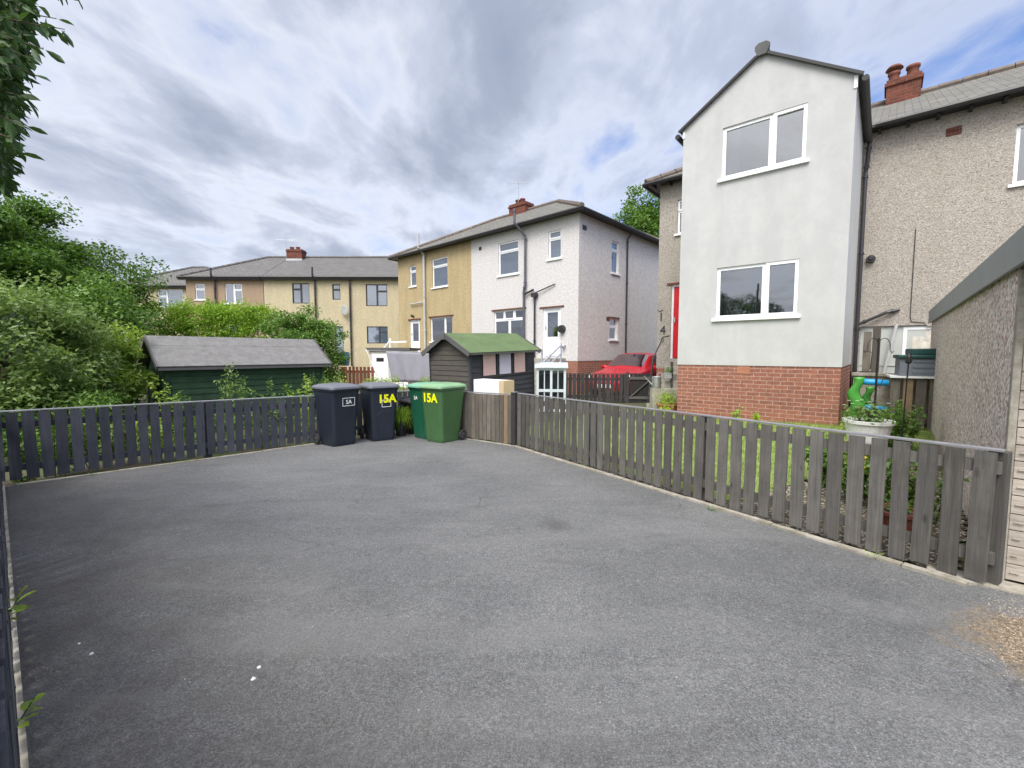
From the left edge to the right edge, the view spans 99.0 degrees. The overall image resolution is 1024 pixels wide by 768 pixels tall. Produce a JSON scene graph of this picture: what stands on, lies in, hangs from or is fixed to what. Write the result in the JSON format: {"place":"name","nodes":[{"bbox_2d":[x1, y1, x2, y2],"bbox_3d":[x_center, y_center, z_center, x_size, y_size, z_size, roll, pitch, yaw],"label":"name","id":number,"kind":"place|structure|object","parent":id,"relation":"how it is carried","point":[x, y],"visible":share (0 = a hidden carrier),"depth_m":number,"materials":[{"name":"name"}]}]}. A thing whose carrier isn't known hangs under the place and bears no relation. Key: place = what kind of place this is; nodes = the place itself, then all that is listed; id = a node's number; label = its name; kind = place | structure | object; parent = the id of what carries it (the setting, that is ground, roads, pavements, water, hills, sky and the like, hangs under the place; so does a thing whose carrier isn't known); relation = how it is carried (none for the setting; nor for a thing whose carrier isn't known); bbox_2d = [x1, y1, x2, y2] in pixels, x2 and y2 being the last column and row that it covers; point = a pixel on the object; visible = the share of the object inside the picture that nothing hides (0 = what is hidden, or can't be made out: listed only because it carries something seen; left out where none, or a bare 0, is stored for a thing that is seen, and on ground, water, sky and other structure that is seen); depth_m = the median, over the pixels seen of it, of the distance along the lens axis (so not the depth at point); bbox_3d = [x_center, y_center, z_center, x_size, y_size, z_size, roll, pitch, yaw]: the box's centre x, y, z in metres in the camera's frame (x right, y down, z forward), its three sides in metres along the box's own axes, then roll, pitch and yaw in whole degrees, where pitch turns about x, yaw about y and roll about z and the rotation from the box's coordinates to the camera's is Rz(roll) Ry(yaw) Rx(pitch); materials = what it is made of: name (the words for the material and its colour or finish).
{"place":"outdoors","nodes":[
{"label":"outdoors","id":0,"kind":"place"},
{"bbox_2d":[0,0,1023,352],"label":"sky","id":1,"kind":"structure","parent":0,"point":[182,133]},
{"bbox_2d":[2,433,1023,767],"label":"driveway","id":2,"kind":"structure","parent":0,"point":[360,601],"depth_m":2.37,"materials":[{"name":"asphalt"}]},
{"bbox_2d":[311,383,360,446],"bbox_3d":[-3.216,0.543,7.998,0.808,1.112,0.610,3,5,38],"label":"wheelie bin","id":3,"kind":"object","parent":2,"relation":"on","point":[336,404],"visible":1,"depth_m":7.78,"materials":[{"name":"plastic"}]},
{"bbox_2d":[358,382,399,441],"bbox_3d":[-2.612,0.521,8.556,0.610,1.112,0.808,-3,5,-36],"label":"wheelie bin","id":4,"kind":"object","parent":2,"relation":"on","point":[378,401],"visible":0.99,"depth_m":8.30,"materials":[{"name":"plastic"}]},
{"bbox_2d":[395,406,412,435],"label":"trailing grass","id":5,"kind":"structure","parent":2,"relation":"on","point":[401,423],"depth_m":8.89,"materials":[{"name":"green plant"}]},
{"bbox_2d":[399,398,413,433],"bbox_3d":[-2.037,0.667,9.396,0.654,0.752,0.488,-4,5,-42],"label":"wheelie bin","id":6,"kind":"object","parent":2,"relation":"on","point":[405,402],"visible":0.2,"depth_m":9.15,"materials":[{"name":"black plastic"}]},
{"bbox_2d":[406,382,435,438],"bbox_3d":[-1.627,0.516,8.796,0.610,1.102,0.808,4,6,43],"label":"wheelie bin","id":7,"kind":"object","parent":2,"relation":"on","point":[416,399],"visible":0.36,"depth_m":8.56,"materials":[{"name":"green plastic"}]},
{"bbox_2d":[419,382,466,442],"bbox_3d":[-1.300,0.527,8.383,0.610,1.112,0.808,3,5,36],"label":"wheelie bin","id":8,"kind":"object","parent":2,"relation":"on","point":[442,404],"visible":1,"depth_m":8.15,"materials":[{"name":"green plastic"}]},
{"bbox_2d":[18,443,1023,752],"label":"grit","id":9,"kind":"object","parent":2,"relation":"on","point":[676,677],"visible":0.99,"depth_m":2.35,"materials":[{"name":"gravel"}]},
{"bbox_2d":[2,369,1023,584],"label":"ground","id":10,"kind":"structure","parent":0,"point":[636,403],"depth_m":7.03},
{"bbox_2d":[0,464,20,767],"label":"blue picket fence","id":11,"kind":"object","parent":10,"relation":"on","point":[9,750],"visible":0.99,"depth_m":1.04,"materials":[{"name":"wood"}]},
{"bbox_2d":[8,586,36,619],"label":"leafy shoot","id":12,"kind":"object","parent":11,"relation":"attached to","point":[20,607],"visible":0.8,"depth_m":2.13,"materials":[{"name":"green plant"}]},
{"bbox_2d":[3,485,28,767],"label":"kerb","id":13,"kind":"structure","parent":10,"relation":"on","point":[24,762],"depth_m":2.05,"materials":[{"name":"concrete"}]},
{"bbox_2d":[17,693,45,727],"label":"leafy shoot","id":14,"kind":"object","parent":10,"relation":"on","point":[25,706],"visible":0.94,"depth_m":1.65,"materials":[{"name":"green plant"}]},
{"bbox_2d":[0,0,82,363],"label":"overhanging tree","id":15,"kind":"object","parent":10,"relation":"on","point":[20,26],"visible":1,"depth_m":1.85,"materials":[{"name":"green plant"}]},
{"bbox_2d":[22,425,85,477],"bbox_3d":[-6.006,0.855,5.684,0.760,0.724,0.573,1,4,17],"label":"leafy weed","id":16,"kind":"object","parent":10,"relation":"on","point":[54,445],"visible":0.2,"depth_m":5.70,"materials":[{"name":"green plant"}]},
{"bbox_2d":[0,379,135,463],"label":"fern bush","id":17,"kind":"object","parent":10,"relation":"on","point":[84,388],"visible":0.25,"depth_m":6.86,"materials":[{"name":"green plant"}]},
{"bbox_2d":[0,269,137,456],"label":"elder bush","id":18,"kind":"object","parent":10,"relation":"on","point":[60,323],"visible":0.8,"depth_m":7.01,"materials":[{"name":"green plant"}]},
{"bbox_2d":[3,266,164,390],"bbox_3d":[-9.475,-0.787,9.693,2.848,3.676,2.799,0,4,0],"label":"tree","id":19,"kind":"object","parent":10,"relation":"on","point":[119,311],"visible":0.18,"depth_m":9.59,"materials":[{"name":"green plant"}]},
{"bbox_2d":[0,190,171,398],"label":"broadleaf tree","id":20,"kind":"object","parent":10,"relation":"on","point":[25,245],"visible":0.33,"depth_m":10.39,"materials":[{"name":"green plant"}]},
{"bbox_2d":[54,420,126,470],"bbox_3d":[-5.869,0.831,6.112,0.667,0.739,0.801,3,5,36],"label":"leafy weed","id":21,"kind":"object","parent":10,"relation":"on","point":[112,437],"visible":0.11,"depth_m":6.12,"materials":[{"name":"green plant"}]},
{"bbox_2d":[42,321,159,423],"bbox_3d":[-7.846,-0.034,8.355,1.585,2.341,1.630,0,4,0],"label":"laurel bush","id":22,"kind":"object","parent":10,"relation":"on","point":[126,350],"visible":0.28,"depth_m":8.46,"materials":[{"name":"green plant"}]},
{"bbox_2d":[135,418,174,462],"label":"leafy weed","id":23,"kind":"object","parent":10,"relation":"on","point":[137,435],"visible":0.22,"depth_m":6.49,"materials":[{"name":"green plant"}]},
{"bbox_2d":[148,376,179,432],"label":"leafy weed","id":24,"kind":"object","parent":10,"relation":"on","point":[165,400],"visible":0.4,"depth_m":8.05,"materials":[{"name":"green plant"}]},
{"bbox_2d":[126,266,208,364],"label":"house","id":25,"kind":"structure","parent":10,"relation":"on","point":[175,289],"depth_m":31.33,"materials":[{"name":"white concrete"}]},
{"bbox_2d":[158,289,182,307],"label":"window","id":26,"kind":"structure","parent":25,"relation":"in","point":[171,294],"depth_m":31.31,"materials":[{"name":"glass"}]},
{"bbox_2d":[173,389,195,444],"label":"leafy weed","id":27,"kind":"object","parent":10,"relation":"on","point":[180,400],"visible":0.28,"depth_m":7.90,"materials":[{"name":"green plant"}]},
{"bbox_2d":[0,390,409,481],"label":"blue picket fence","id":28,"kind":"object","parent":10,"relation":"on","point":[206,444],"visible":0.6,"depth_m":6.19,"materials":[{"name":"wood"}]},
{"bbox_2d":[17,432,395,484],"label":"kerb beside far fence","id":29,"kind":"structure","parent":10,"relation":"on","point":[159,464],"depth_m":6.21,"materials":[{"name":"concrete"}]},
{"bbox_2d":[136,294,280,402],"bbox_3d":[-9.279,-0.889,13.372,4.117,3.645,1.559,0,4,-7],"label":"hedge","id":30,"kind":"object","parent":10,"relation":"on","point":[245,320],"visible":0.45,"depth_m":13.01,"materials":[{"name":"green plant"}]},
{"bbox_2d":[213,362,246,427],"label":"leafy weed","id":31,"kind":"object","parent":10,"relation":"on","point":[235,392],"visible":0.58,"depth_m":8.47,"materials":[{"name":"green plant"}]},
{"bbox_2d":[176,256,285,337],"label":"house","id":32,"kind":"structure","parent":10,"relation":"on","point":[234,282],"depth_m":27.69,"materials":[{"name":"beige concrete"}]},
{"bbox_2d":[194,284,205,300],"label":"window","id":33,"kind":"structure","parent":32,"relation":"in","point":[200,288],"depth_m":27.74,"materials":[{"name":"white plastic"}]},
{"bbox_2d":[225,284,242,303],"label":"window","id":34,"kind":"structure","parent":32,"relation":"in","point":[233,292],"depth_m":27.74,"materials":[{"name":"white plastic"}]},
{"bbox_2d":[136,335,331,436],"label":"garden shed","id":35,"kind":"structure","parent":10,"relation":"on","point":[192,367],"depth_m":9.57,"materials":[{"name":"green wood"}]},
{"bbox_2d":[237,379,268,436],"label":"leafy weed","id":36,"kind":"object","parent":10,"relation":"on","point":[252,392],"visible":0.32,"depth_m":8.46,"materials":[{"name":"green plant"}]},
{"bbox_2d":[233,409,278,448],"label":"leafy weed","id":37,"kind":"object","parent":10,"relation":"on","point":[275,412],"visible":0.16,"depth_m":7.55,"materials":[{"name":"green plant"}]},
{"bbox_2d":[266,377,296,433],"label":"leafy weed","id":38,"kind":"object","parent":10,"relation":"on","point":[286,386],"visible":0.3,"depth_m":8.95,"materials":[{"name":"green plant"}]},
{"bbox_2d":[287,375,313,428],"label":"leafy weed","id":39,"kind":"object","parent":10,"relation":"on","point":[307,385],"visible":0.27,"depth_m":9.14,"materials":[{"name":"green plant"}]},
{"bbox_2d":[255,303,352,382],"bbox_3d":[-6.123,-0.805,12.865,2.872,3.240,2.196,0,4,0],"label":"climber bush","id":40,"kind":"object","parent":10,"relation":"on","point":[321,333],"visible":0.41,"depth_m":12.51,"materials":[{"name":"green plant"}]},
{"bbox_2d":[260,239,398,369],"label":"house","id":41,"kind":"structure","parent":10,"relation":"on","point":[356,297],"depth_m":27.75,"materials":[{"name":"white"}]},
{"bbox_2d":[292,283,309,302],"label":"window","id":42,"kind":"structure","parent":41,"relation":"in","point":[300,290],"depth_m":27.74,"materials":[{"name":"white"}]},
{"bbox_2d":[332,284,339,299],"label":"window","id":43,"kind":"structure","parent":41,"relation":"in","point":[335,287],"depth_m":27.73,"materials":[{"name":"white"}]},
{"bbox_2d":[366,284,386,305],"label":"window","id":44,"kind":"structure","parent":41,"relation":"in","point":[376,294],"depth_m":27.76,"materials":[{"name":"white"}]},
{"bbox_2d":[341,367,374,384],"bbox_3d":[-5.645,-0.102,16.091,1.214,1.072,0.164,0,4,0],"label":"brown picket fence","id":45,"kind":"object","parent":10,"relation":"on","point":[364,372],"visible":0.53,"depth_m":16.00,"materials":[{"name":"wood"}]},
{"bbox_2d":[324,374,429,396],"bbox_3d":[-3.645,0.431,11.347,3.380,1.356,1.104,0,4,4],"label":"hedge","id":46,"kind":"object","parent":10,"relation":"on","point":[395,382],"visible":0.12,"depth_m":11.48,"materials":[{"name":"green plant"}]},
{"bbox_2d":[366,348,420,386],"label":"outhouse","id":47,"kind":"structure","parent":10,"relation":"on","point":[379,358],"depth_m":17.44,"materials":[{"name":"white paint"}]},
{"bbox_2d":[372,354,388,381],"bbox_3d":[-5.257,-0.455,17.470,0.660,1.482,0.034,0,4,3],"label":"door","id":48,"kind":"structure","parent":47,"relation":"in","point":[380,361],"depth_m":17.44,"materials":[{"name":"white paint"}]},
{"bbox_2d":[388,214,517,351],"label":"house","id":49,"kind":"structure","parent":10,"relation":"on","point":[434,288],"depth_m":20.51,"materials":[{"name":"paint"}]},
{"bbox_2d":[408,265,416,287],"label":"window","id":50,"kind":"structure","parent":49,"relation":"in","point":[412,268],"depth_m":21.56,"materials":[{"name":"white plastic"}]},
{"bbox_2d":[411,320,419,350],"bbox_3d":[-4.755,-2.277,21.665,0.810,1.765,0.110,4,5,43],"label":"door","id":51,"kind":"structure","parent":49,"relation":"in","point":[415,324],"depth_m":21.68,"materials":[{"name":"white plastic"}]},
{"bbox_2d":[431,256,447,288],"bbox_3d":[-3.296,-5.094,20.075,1.254,1.376,0.170,4,5,43],"label":"window","id":52,"kind":"structure","parent":49,"relation":"in","point":[440,278],"depth_m":20.14,"materials":[{"name":"white plastic"}]},
{"bbox_2d":[428,315,453,342],"bbox_3d":[-3.252,-2.534,20.216,1.811,1.230,0.170,4,5,43],"label":"window","id":53,"kind":"structure","parent":49,"relation":"in","point":[438,323],"depth_m":20.36,"materials":[{"name":"white plastic"}]},
{"bbox_2d":[421,329,541,409],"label":"garden shed","id":54,"kind":"structure","parent":10,"relation":"on","point":[467,359],"depth_m":10.52,"materials":[{"name":"black wood"}]},
{"bbox_2d":[480,351,527,377],"bbox_3d":[-0.178,-0.499,10.777,0.054,0.596,1.752,3,7,40],"label":"window","id":55,"kind":"structure","parent":54,"relation":"in","point":[498,374],"depth_m":10.66,"materials":[{"name":"pink glass"}]},
{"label":"washing line","id":56,"kind":"object","parent":54,"relation":"attached to","visible":0},
{"bbox_2d":[386,351,429,381],"bbox_3d":[-3.046,-0.522,13.083,1.498,0.934,0.095,1,4,12],"label":"bed sheet","id":57,"kind":"object","parent":56,"relation":"hanging from","point":[409,366],"visible":0.81,"depth_m":13.07,"materials":[{"name":"grey fabric"}]},
{"bbox_2d":[460,391,510,444],"bbox_3d":[-1.053,0.626,8.824,2.905,1.032,0.164,3,5,40],"label":"close board fence","id":58,"kind":"object","parent":10,"relation":"on","point":[485,416],"visible":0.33,"depth_m":8.22,"materials":[{"name":"wood"}]},
{"bbox_2d":[474,379,513,399],"bbox_3d":[-0.368,0.505,8.656,0.810,1.181,0.310,3,5,40],"label":"white cabinet","id":59,"kind":"object","parent":10,"relation":"on","point":[494,386],"visible":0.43,"depth_m":8.44,"materials":[{"name":"paint"}]},
{"bbox_2d":[510,391,517,445],"bbox_3d":[0.042,0.641,7.798,0.104,1.012,0.104,3,5,40],"label":"fence post","id":60,"kind":"object","parent":10,"relation":"on","point":[513,417],"visible":0.77,"depth_m":7.76,"materials":[{"name":"wood"}]},
{"bbox_2d":[534,343,565,394],"bbox_3d":[0.428,-0.392,15.466,3.326,2.040,2.115,4,5,43],"label":"doorstep landing","id":61,"kind":"object","parent":10,"relation":"on","point":[549,359],"visible":0.11,"depth_m":14.57,"materials":[{"name":"concrete"}]},
{"bbox_2d":[534,362,567,411],"bbox_3d":[1.027,0.098,11.442,0.852,1.309,0.644,0,4,6],"label":"cold frame","id":62,"kind":"object","parent":10,"relation":"on","point":[550,378],"visible":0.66,"depth_m":11.64,"materials":[{"name":"white glass"}]},
{"bbox_2d":[464,182,658,393],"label":"house","id":63,"kind":"structure","parent":10,"relation":"on","point":[578,280],"depth_m":16.55,"materials":[{"name":"paint"}]},
{"bbox_2d":[496,240,519,277],"bbox_3d":[-0.131,-4.905,17.166,1.208,1.328,0.170,4,5,43],"label":"window","id":64,"kind":"structure","parent":63,"relation":"in","point":[508,251],"depth_m":17.22,"materials":[{"name":"white plastic"}]},
{"bbox_2d":[491,307,525,336],"bbox_3d":[-0.107,-2.336,17.335,1.846,1.287,0.155,4,5,43],"label":"window","id":65,"kind":"structure","parent":63,"relation":"in","point":[509,320],"depth_m":17.34,"materials":[{"name":"white plastic"}]},
{"bbox_2d":[543,307,560,356],"bbox_3d":[1.481,-1.877,15.932,0.802,1.776,0.110,4,5,43],"label":"door","id":66,"kind":"structure","parent":63,"relation":"in","point":[550,343],"depth_m":16.00,"materials":[{"name":"white plastic"}]},
{"bbox_2d":[546,229,561,261],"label":"window","id":67,"kind":"structure","parent":63,"relation":"in","point":[554,236],"depth_m":15.66,"materials":[{"name":"white plastic"}]},
{"bbox_2d":[608,316,619,340],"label":"window","id":68,"kind":"structure","parent":63,"relation":"in","point":[612,337],"depth_m":16.97,"materials":[{"name":"white plastic"}]},
{"bbox_2d":[611,241,620,275],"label":"window","id":69,"kind":"structure","parent":63,"relation":"in","point":[614,245],"depth_m":16.85,"materials":[{"name":"white plastic"}]},
{"bbox_2d":[566,373,625,402],"bbox_3d":[2.510,0.149,13.151,1.881,0.946,0.163,0,4,6],"label":"charcoal fence","id":70,"kind":"object","parent":10,"relation":"on","point":[609,396],"visible":0.77,"depth_m":13.07,"materials":[{"name":"wood"}]},
{"bbox_2d":[593,353,656,394],"bbox_3d":[4.283,-0.357,15.284,2.090,1.475,3.980,4,5,43],"label":"parked car","id":71,"kind":"object","parent":10,"relation":"on","point":[632,362],"visible":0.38,"depth_m":14.64,"materials":[{"name":"red metal"}]},
{"bbox_2d":[611,182,659,237],"bbox_3d":[10.171,-8.073,33.531,6.215,14.426,6.008,0,4,0],"label":"poplar tree","id":72,"kind":"object","parent":10,"relation":"on","point":[645,218],"visible":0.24,"depth_m":32.10,"materials":[{"name":"green plant"}]},
{"bbox_2d":[625,372,651,402],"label":"garden gate","id":73,"kind":"structure","parent":10,"relation":"on","point":[637,392],"depth_m":12.94,"materials":[{"name":"wood"}]},
{"bbox_2d":[650,388,662,410],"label":"pillar","id":74,"kind":"structure","parent":10,"relation":"on","point":[656,391],"depth_m":10.25,"materials":[{"name":"concrete"}]},
{"bbox_2d":[644,372,663,387],"bbox_3d":[3.342,-0.095,10.331,0.460,0.369,0.220,1,4,10],"label":"watering can","id":75,"kind":"object","parent":74,"relation":"on","point":[656,382],"visible":1,"depth_m":10.24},
{"bbox_2d":[646,359,677,409],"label":"concrete steps","id":76,"kind":"structure","parent":10,"relation":"on","point":[665,384],"depth_m":10.93,"materials":[{"name":"concrete"}]},
{"bbox_2d":[512,445,968,586],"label":"kerb beside long fence","id":77,"kind":"structure","parent":10,"relation":"on","point":[945,577],"depth_m":3.77,"materials":[{"name":"concrete"}]},
{"bbox_2d":[518,445,967,567],"bbox_3d":[3.700,0.993,6.035,7.400,0.492,7.900,0,4,0],"label":"flower bed","id":78,"kind":"object","parent":10,"relation":"on","point":[933,555],"visible":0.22,"depth_m":4.03,"materials":[{"name":"plant"}]},
{"bbox_2d":[805,435,827,486],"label":"flowering plant","id":79,"kind":"object","parent":78,"relation":"on","point":[824,468],"visible":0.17,"depth_m":4.80,"materials":[{"name":"green plant"}]},
{"bbox_2d":[823,448,889,500],"bbox_3d":[3.391,0.893,4.294,0.422,0.633,0.556,-3,5,-40],"label":"flowering plant","id":80,"kind":"object","parent":78,"relation":"on","point":[843,485],"visible":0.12,"depth_m":4.30,"materials":[{"name":"green plant"}]},
{"bbox_2d":[864,461,915,502],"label":"flowering plant","id":81,"kind":"object","parent":78,"relation":"on","point":[887,486],"visible":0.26,"depth_m":3.98,"materials":[{"name":"green plant"}]},
{"bbox_2d":[883,501,913,537],"bbox_3d":[3.189,1.110,3.626,0.318,0.303,0.341,0,4,0],"label":"flower pot","id":82,"kind":"object","parent":78,"relation":"on","point":[886,515],"visible":0.14,"depth_m":3.57,"materials":[{"name":"ceramic"}]},
{"bbox_2d":[886,458,969,525],"bbox_3d":[3.584,0.936,3.811,0.436,0.621,0.524,-3,5,-36],"label":"flowering plant","id":83,"kind":"object","parent":78,"relation":"on","point":[912,496],"visible":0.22,"depth_m":3.81,"materials":[{"name":"green plant"}]},
{"bbox_2d":[517,393,1012,585],"bbox_3d":[1.635,0.780,5.299,0.164,1.104,5.858,-2,5,-30],"label":"picket fence","id":84,"kind":"object","parent":10,"relation":"on","point":[981,551],"visible":0.99,"depth_m":3.66,"materials":[{"name":"wood"}]},
{"bbox_2d":[642,40,1023,425],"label":"house","id":85,"kind":"structure","parent":10,"relation":"on","point":[844,219],"depth_m":8.54,"materials":[{"name":"paint"}]},
{"bbox_2d":[670,284,679,357],"bbox_3d":[4.847,-1.729,12.038,0.920,2.050,0.110,3,5,40],"label":"door","id":86,"kind":"structure","parent":85,"relation":"in","point":[675,288],"depth_m":12.25,"materials":[{"name":"red paint"}]},
{"bbox_2d":[711,259,800,321],"bbox_3d":[4.616,-1.746,8.300,1.499,1.053,0.140,3,5,40],"label":"window","id":87,"kind":"structure","parent":85,"relation":"in","point":[765,314],"depth_m":8.20,"materials":[{"name":"white plastic"}]},
{"bbox_2d":[717,103,809,182],"bbox_3d":[4.666,-4.425,8.134,1.499,1.023,0.241,3,5,40],"label":"window","id":88,"kind":"structure","parent":85,"relation":"in","point":[731,135],"depth_m":8.13,"materials":[{"name":"white plastic"}]},
{"bbox_2d":[902,326,931,354],"bbox_3d":[8.610,-0.178,8.977,0.950,2.000,0.080,3,5,40],"label":"window","id":89,"kind":"structure","parent":85,"relation":"in","point":[920,342],"depth_m":9.04,"materials":[{"name":"white paint"}]},
{"bbox_2d":[1007,124,1023,187],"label":"window","id":90,"kind":"structure","parent":85,"relation":"in","point":[1015,183],"depth_m":8.06,"materials":[{"name":"white plastic"}]},
{"bbox_2d":[862,327,880,372],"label":"timber gate","id":91,"kind":"structure","parent":10,"relation":"on","point":[866,357],"depth_m":8.20,"materials":[{"name":"wood"}]},
{"bbox_2d":[826,397,918,444],"bbox_3d":[4.718,0.472,5.718,0.943,0.599,0.884,0,4,0],"label":"planter","id":92,"kind":"object","parent":10,"relation":"on","point":[865,423],"visible":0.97,"depth_m":5.63,"materials":[{"name":"white paint"}]},
{"bbox_2d":[852,372,929,423],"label":"garden wall","id":93,"kind":"structure","parent":10,"relation":"on","point":[883,393],"depth_m":7.83,"materials":[{"name":"concrete"}]},
{"bbox_2d":[885,374,934,430],"bbox_3d":[6.845,0.312,7.227,1.020,0.895,0.600,3,5,34],"label":"timber screen","id":94,"kind":"object","parent":10,"relation":"on","point":[921,386],"visible":0.4,"depth_m":7.12,"materials":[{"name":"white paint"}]},
{"bbox_2d":[893,348,935,375],"bbox_3d":[6.861,-0.359,7.169,0.880,0.441,0.580,3,5,34],"label":"storage box","id":95,"kind":"object","parent":94,"relation":"on","point":[922,363],"visible":0.47,"depth_m":7.07,"materials":[{"name":"plastic"}]},
{"bbox_2d":[925,564,1023,595],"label":"concrete threshold","id":96,"kind":"object","parent":10,"relation":"on","point":[1011,587],"visible":0.31,"depth_m":2.82,"materials":[{"name":"concrete"}]},
{"bbox_2d":[928,225,1023,582],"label":"garage","id":97,"kind":"structure","parent":10,"relation":"on","point":[976,317],"depth_m":3.46,"materials":[{"name":"concrete"}]},
{"bbox_2d":[534,408,935,501],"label":"lawn","id":98,"kind":"structure","parent":0,"point":[789,463],"depth_m":6.58,"materials":[{"name":"green plant"}]},
{"bbox_2d":[653,389,676,411],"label":"plant","id":99,"kind":"object","parent":98,"relation":"on","point":[665,401],"visible":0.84,"depth_m":9.84,"materials":[{"name":"plant"}]},
{"bbox_2d":[663,362,674,387],"bbox_3d":[3.857,0.057,10.801,0.329,1.202,0.366,2,5,32],"label":"hanging planter","id":100,"kind":"object","parent":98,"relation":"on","point":[668,374],"visible":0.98,"depth_m":10.78,"materials":[{"name":"plastic"}]},
{"bbox_2d":[847,377,888,416],"bbox_3d":[5.927,0.317,7.392,0.551,0.874,0.403,1,4,16],"label":"garden toy","id":101,"kind":"object","parent":98,"relation":"on","point":[854,390],"visible":0.77,"depth_m":7.27,"materials":[{"name":"plastic"}]},
{"bbox_2d":[858,338,893,416],"bbox_3d":[4.919,0.185,5.928,0.448,1.614,0.160,0,4,0],"label":"bird feeder pole","id":102,"kind":"object","parent":98,"relation":"on","point":[876,373],"visible":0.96,"depth_m":5.89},
{"bbox_2d":[875,405,917,446],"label":"garden plant","id":103,"kind":"object","parent":98,"relation":"on","point":[889,444],"visible":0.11,"depth_m":6.06,"materials":[{"name":"green plant"}]},
{"bbox_2d":[901,354,911,440],"bbox_3d":[5.071,0.321,5.637,0.072,1.424,0.067,0,4,0],"label":"garden stake","id":104,"kind":"object","parent":98,"relation":"on","point":[908,359],"visible":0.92,"depth_m":5.61,"materials":[{"name":"black plastic"}]},
{"bbox_2d":[889,399,926,449],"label":"garden plant","id":105,"kind":"object","parent":98,"relation":"on","point":[897,429],"visible":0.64,"depth_m":5.89,"materials":[{"name":"green plant"}]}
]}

